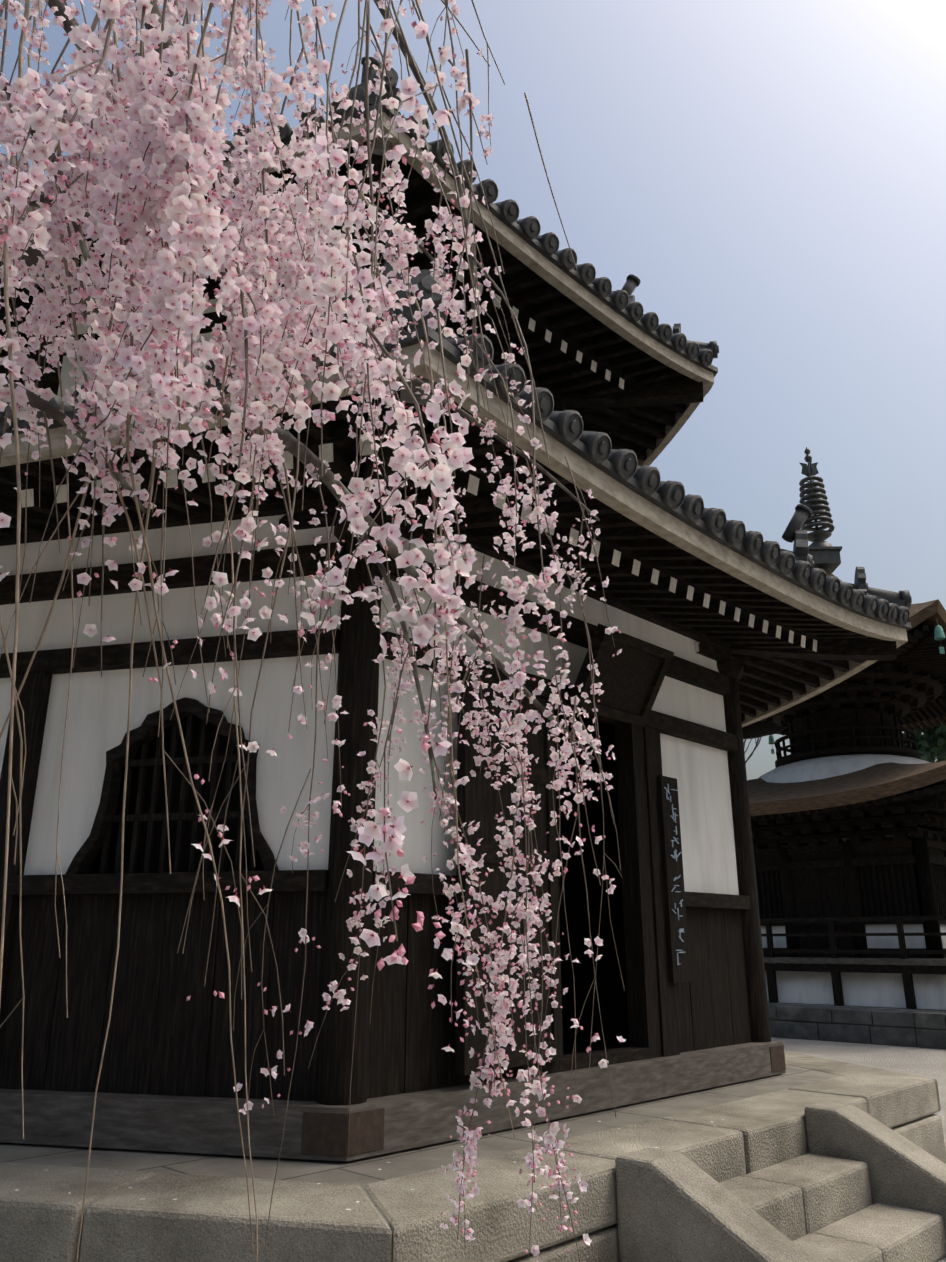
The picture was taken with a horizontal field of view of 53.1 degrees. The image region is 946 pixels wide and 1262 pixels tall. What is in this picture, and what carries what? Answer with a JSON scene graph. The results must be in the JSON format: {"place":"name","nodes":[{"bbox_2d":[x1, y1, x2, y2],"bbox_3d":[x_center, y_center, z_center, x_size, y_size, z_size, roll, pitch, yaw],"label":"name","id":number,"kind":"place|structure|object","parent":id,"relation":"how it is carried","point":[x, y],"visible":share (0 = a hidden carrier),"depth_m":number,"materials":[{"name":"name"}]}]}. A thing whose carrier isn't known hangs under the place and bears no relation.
{"place":"outdoors","nodes":[
{"label":"outdoors","id":0,"kind":"place"},
{"bbox_2d":[0,514,738,894],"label":"plaster wall panels","id":1,"kind":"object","parent":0,"point":[96,724],"depth_m":5.01,"materials":[{"name":"white paint"}]},
{"bbox_2d":[0,0,945,779],"label":"sky","id":2,"kind":"structure","parent":0,"point":[770,175],"materials":[{"name":"blue"}]},
{"bbox_2d":[771,1037,945,1261],"bbox_3d":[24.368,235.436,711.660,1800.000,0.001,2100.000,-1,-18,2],"label":"gravel ground","id":3,"kind":"structure","parent":0,"point":[928,1062],"depth_m":12.04,"materials":[{"name":"beige gravel"}]},
{"bbox_2d":[0,0,624,1261],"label":"hanging branches","id":4,"kind":"object","parent":3,"relation":"on","point":[300,450],"visible":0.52,"depth_m":1.90,"materials":[{"name":"brown plant"}]},
{"bbox_2d":[0,0,723,1261],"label":"cherry blossoms","id":5,"kind":"object","parent":4,"relation":"attached to","point":[160,292],"visible":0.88,"depth_m":1.71,"materials":[{"name":"pink plant"}]},
{"bbox_2d":[0,1030,945,1261],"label":"podium granite blocks","id":6,"kind":"structure","parent":3,"relation":"on","point":[806,1158],"depth_m":3.75,"materials":[{"name":"grey stone"}]},
{"bbox_2d":[0,479,785,1161],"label":"timber wall framing","id":7,"kind":"object","parent":6,"relation":"on","point":[686,1011],"visible":0.77,"depth_m":4.76,"materials":[{"name":"brown wood"}]},
{"bbox_2d":[0,112,907,726],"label":"roof eaves","id":8,"kind":"object","parent":7,"relation":"attached to","point":[610,372],"visible":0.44,"depth_m":6.07,"materials":[{"name":"brown wood"}]},
{"bbox_2d":[0,57,911,630],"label":"roof tiles","id":9,"kind":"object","parent":8,"relation":"on","point":[676,501],"depth_m":5.68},
{"bbox_2d":[36,266,565,410],"bbox_3d":[-1.602,-1.195,8.946,4.934,1.720,4.803,-1,-18,2],"label":"hall upper storey","id":10,"kind":"object","parent":9,"relation":"on","point":[50,380],"visible":0.02,"depth_m":7.28,"materials":[{"name":"black wood"}]},
{"bbox_2d":[744,737,760,763],"bbox_3d":[5.989,5.883,27.856,6.334,8.406,4.863,-1,-18,2],"label":"bare tree","id":11,"kind":"object","parent":3,"relation":"on","point":[756,746],"visible":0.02,"depth_m":27.26,"materials":[{"name":"brown plant"}]},
{"bbox_2d":[768,1002,945,1048],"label":"terrace stone wall","id":12,"kind":"structure","parent":3,"relation":"on","point":[919,1028],"depth_m":13.68,"materials":[{"name":"stone"}]},
{"bbox_2d":[742,625,945,1009],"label":"pagoda","id":13,"kind":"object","parent":12,"relation":"on","point":[850,913],"visible":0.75,"depth_m":15.79,"materials":[{"name":"brown wood"}]},
{"bbox_2d":[747,568,945,831],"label":"tahoto bark roofs","id":14,"kind":"structure","parent":13,"relation":"on","point":[878,781],"depth_m":15.38,"materials":[{"name":"brown wood"}]},
{"bbox_2d":[769,447,944,753],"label":"tahoto sorin and bells","id":15,"kind":"object","parent":14,"relation":"on","point":[824,554],"visible":0.83,"depth_m":19.48,"materials":[{"name":"grey metal"}]},
{"bbox_2d":[899,724,945,762],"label":"evergreen tree","id":16,"kind":"object","parent":3,"relation":"on","point":[930,746],"visible":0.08,"depth_m":30.42,"materials":[{"name":"green plant"}]}
]}

